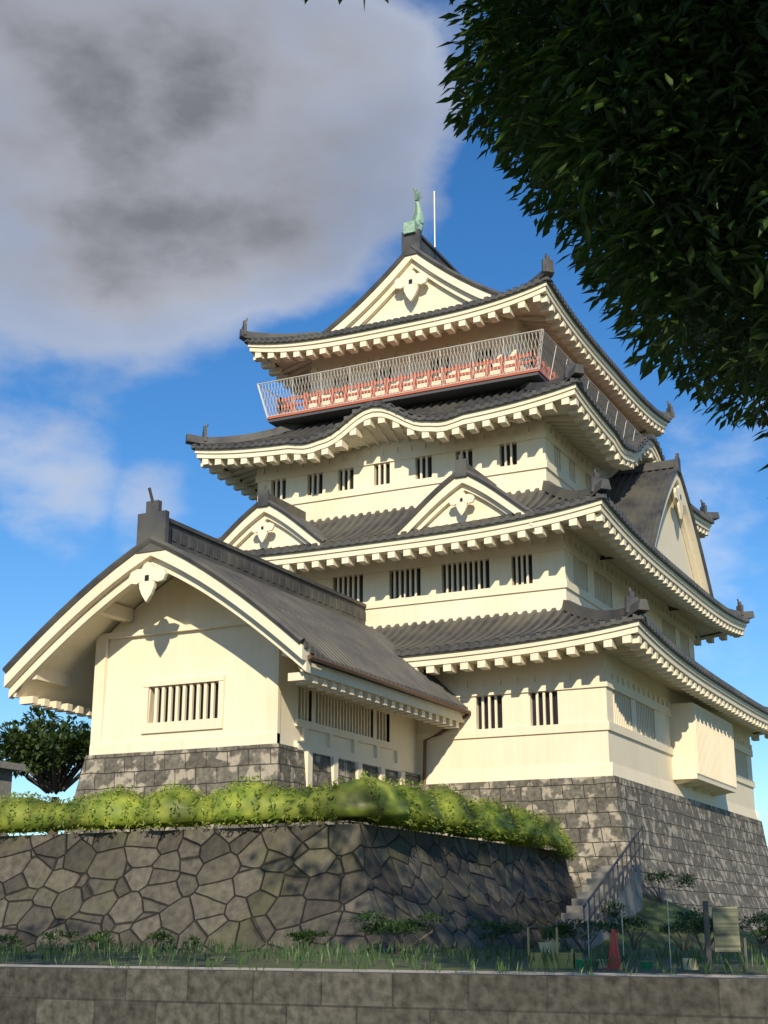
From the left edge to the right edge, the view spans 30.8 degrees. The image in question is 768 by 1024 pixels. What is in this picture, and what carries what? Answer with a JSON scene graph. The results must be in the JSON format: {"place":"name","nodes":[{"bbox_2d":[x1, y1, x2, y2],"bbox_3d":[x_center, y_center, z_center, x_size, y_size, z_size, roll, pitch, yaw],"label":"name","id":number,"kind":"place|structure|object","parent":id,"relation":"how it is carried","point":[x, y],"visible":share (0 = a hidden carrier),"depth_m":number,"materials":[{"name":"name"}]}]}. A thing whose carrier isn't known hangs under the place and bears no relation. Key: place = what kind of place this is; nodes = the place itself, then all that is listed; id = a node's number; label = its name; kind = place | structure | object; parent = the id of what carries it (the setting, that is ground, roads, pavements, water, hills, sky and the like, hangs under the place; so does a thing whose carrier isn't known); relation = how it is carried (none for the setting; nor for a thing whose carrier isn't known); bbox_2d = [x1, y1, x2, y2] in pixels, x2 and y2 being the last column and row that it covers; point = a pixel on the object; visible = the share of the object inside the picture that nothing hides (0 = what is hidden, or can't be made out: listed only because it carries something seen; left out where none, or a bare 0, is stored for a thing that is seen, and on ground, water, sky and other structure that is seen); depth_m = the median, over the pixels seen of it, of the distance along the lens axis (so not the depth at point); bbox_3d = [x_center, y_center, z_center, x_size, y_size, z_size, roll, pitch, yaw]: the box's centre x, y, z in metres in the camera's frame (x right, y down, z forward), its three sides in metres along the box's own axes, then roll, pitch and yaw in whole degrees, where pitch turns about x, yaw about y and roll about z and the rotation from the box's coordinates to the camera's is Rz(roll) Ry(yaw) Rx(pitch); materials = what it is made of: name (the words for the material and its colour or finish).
{"place":"outdoors","nodes":[
{"label":"outdoors","id":0,"kind":"place"},
{"bbox_2d":[0,706,90,834],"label":"tree","id":1,"kind":"object","parent":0,"point":[16,740],"depth_m":69.49,"materials":[{"name":"green plant"}]},
{"bbox_2d":[0,0,767,846],"label":"sky","id":2,"kind":"structure","parent":0,"point":[174,174],"materials":[{"name":"blue"}]},
{"bbox_2d":[145,279,681,737],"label":"windows","id":3,"kind":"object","parent":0,"point":[555,708],"visible":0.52,"depth_m":50.91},
{"bbox_2d":[304,0,767,498],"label":"tree","id":4,"kind":"object","parent":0,"point":[652,115],"depth_m":9.51,"materials":[{"name":"green plant"}]},
{"bbox_2d":[712,907,740,951],"bbox_3d":[4.280,5.217,17.417,0.321,0.540,0.024,0,-17,0],"label":"sign panel","id":5,"kind":"object","parent":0,"point":[726,932],"visible":1,"depth_m":17.41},
{"label":"road","id":6,"kind":"structure","parent":0,"visible":0},
{"bbox_2d":[0,966,767,1023],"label":"stone wall","id":7,"kind":"structure","parent":6,"relation":"on","point":[52,995],"depth_m":14.65,"materials":[{"name":"grey stone"}]},
{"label":"garden ground","id":8,"kind":"structure","parent":0,"visible":0},
{"bbox_2d":[0,761,25,835],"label":"building","id":9,"kind":"structure","parent":8,"relation":"on","point":[7,769],"depth_m":62.58,"materials":[{"name":"concrete"}]},
{"bbox_2d":[0,824,576,952],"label":"stone retaining wall","id":10,"kind":"structure","parent":8,"relation":"on","point":[262,886],"depth_m":32.02,"materials":[{"name":"grey stone"}]},
{"bbox_2d":[0,771,577,862],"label":"hedge","id":11,"kind":"object","parent":10,"relation":"on","point":[353,798],"visible":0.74,"depth_m":32.58,"materials":[{"name":"green plant"}]},
{"bbox_2d":[0,869,767,976],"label":"garden shrub","id":12,"kind":"object","parent":8,"relation":"on","point":[390,927],"depth_m":25.88,"materials":[{"name":"green plant"}]},
{"bbox_2d":[0,964,767,977],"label":"curb","id":13,"kind":"structure","parent":8,"relation":"on","point":[441,971],"depth_m":16.05,"materials":[{"name":"grey concrete"}]},
{"bbox_2d":[0,949,767,974],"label":"garden soil","id":14,"kind":"structure","parent":8,"relation":"on","point":[447,965],"depth_m":21.31,"materials":[{"name":"brown soil"}]},
{"bbox_2d":[527,927,582,968],"bbox_3d":[2.256,5.760,18.400,0.640,0.520,0.380,-8,-18,25],"label":"wooden planter","id":15,"kind":"object","parent":14,"relation":"on","point":[562,958],"visible":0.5,"depth_m":18.21,"materials":[{"name":"brown wood"}]},
{"bbox_2d":[602,929,624,968],"bbox_3d":[2.936,5.582,17.767,0.260,0.500,0.260,-8,-18,25],"label":"traffic cone","id":16,"kind":"object","parent":14,"relation":"on","point":[613,949],"visible":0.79,"depth_m":17.71,"materials":[{"name":"red plastic"}]},
{"bbox_2d":[576,959,651,968],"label":"green buckets","id":17,"kind":"object","parent":14,"relation":"on","point":[648,965],"visible":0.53,"depth_m":17.75,"materials":[{"name":"green plastic"}]},
{"bbox_2d":[538,942,697,969],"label":"plant pots","id":18,"kind":"object","parent":14,"relation":"on","point":[553,946],"visible":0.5,"depth_m":18.31,"materials":[{"name":"beige"}]},
{"bbox_2d":[540,926,555,941],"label":"potted plant leaves","id":19,"kind":"object","parent":18,"relation":"on","point":[549,933],"visible":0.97,"depth_m":18.45,"materials":[{"name":"green plant"}]},
{"bbox_2d":[587,898,671,967],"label":"metal poles","id":20,"kind":"object","parent":14,"relation":"on","point":[622,932],"visible":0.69,"depth_m":18.65,"materials":[{"name":"silver metal"}]},
{"bbox_2d":[702,901,747,969],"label":"wooden posts","id":21,"kind":"object","parent":14,"relation":"on","point":[706,928],"visible":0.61,"depth_m":17.37,"materials":[{"name":"brown wood"}]},
{"bbox_2d":[64,743,767,936],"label":"keep stone base","id":22,"kind":"object","parent":8,"relation":"on","point":[720,854],"visible":0.27,"depth_m":44.75,"materials":[{"name":"grey stone"}]},
{"bbox_2d":[4,254,767,819],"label":"castle walls","id":23,"kind":"structure","parent":22,"relation":"on","point":[638,702],"depth_m":49.98,"materials":[{"name":"beige paint"}]},
{"bbox_2d":[2,229,767,714],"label":"castle roof tiles","id":24,"kind":"object","parent":23,"relation":"on","point":[300,609],"visible":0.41,"depth_m":49.77,"materials":[{"name":"grey tile"}]},
{"bbox_2d":[403,188,422,234],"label":"shachi finials","id":25,"kind":"object","parent":24,"relation":"on","point":[413,225],"visible":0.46,"depth_m":59.58,"materials":[{"name":"green metal"}]},
{"bbox_2d":[307,654,470,784],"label":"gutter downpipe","id":26,"kind":"object","parent":23,"relation":"attached to","point":[376,680],"visible":0.89,"depth_m":43.06,"materials":[{"name":"brown"}]},
{"bbox_2d":[268,371,547,427],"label":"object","id":27,"kind":"object","parent":23,"relation":"attached to","point":[486,387],"visible":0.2,"depth_m":55.34,"materials":[{"name":"grey"}]},
{"bbox_2d":[267,350,557,419],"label":"balcony railing","id":28,"kind":"object","parent":27,"relation":"on","point":[359,393],"visible":0.3,"depth_m":55.68,"materials":[{"name":"red wood"}]},
{"bbox_2d":[258,330,638,439],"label":"netting","id":29,"kind":"object","parent":27,"relation":"on","point":[268,392],"visible":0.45,"depth_m":55.55,"materials":[{"name":"metal"}]},
{"bbox_2d":[257,191,642,439],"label":"safety fence frame","id":30,"kind":"object","parent":27,"relation":"on","point":[506,373],"visible":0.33,"depth_m":55.93,"materials":[{"name":"grey metal"}]},
{"bbox_2d":[538,865,642,948],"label":"stone stairs","id":31,"kind":"structure","parent":8,"relation":"on","point":[631,895],"depth_m":38.17,"materials":[{"name":"concrete"}]},
{"bbox_2d":[583,826,644,946],"bbox_3d":[6.222,9.913,37.357,0.070,3.278,5.636,-8,-18,25],"label":"stair railing","id":32,"kind":"object","parent":31,"relation":"attached to","point":[612,870],"visible":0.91,"depth_m":37.24,"materials":[{"name":"grey metal"}]},
{"bbox_2d":[559,892,767,949],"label":"slope grass","id":33,"kind":"structure","parent":8,"relation":"on","point":[653,911],"depth_m":37.71,"materials":[{"name":"plant"}]}
]}

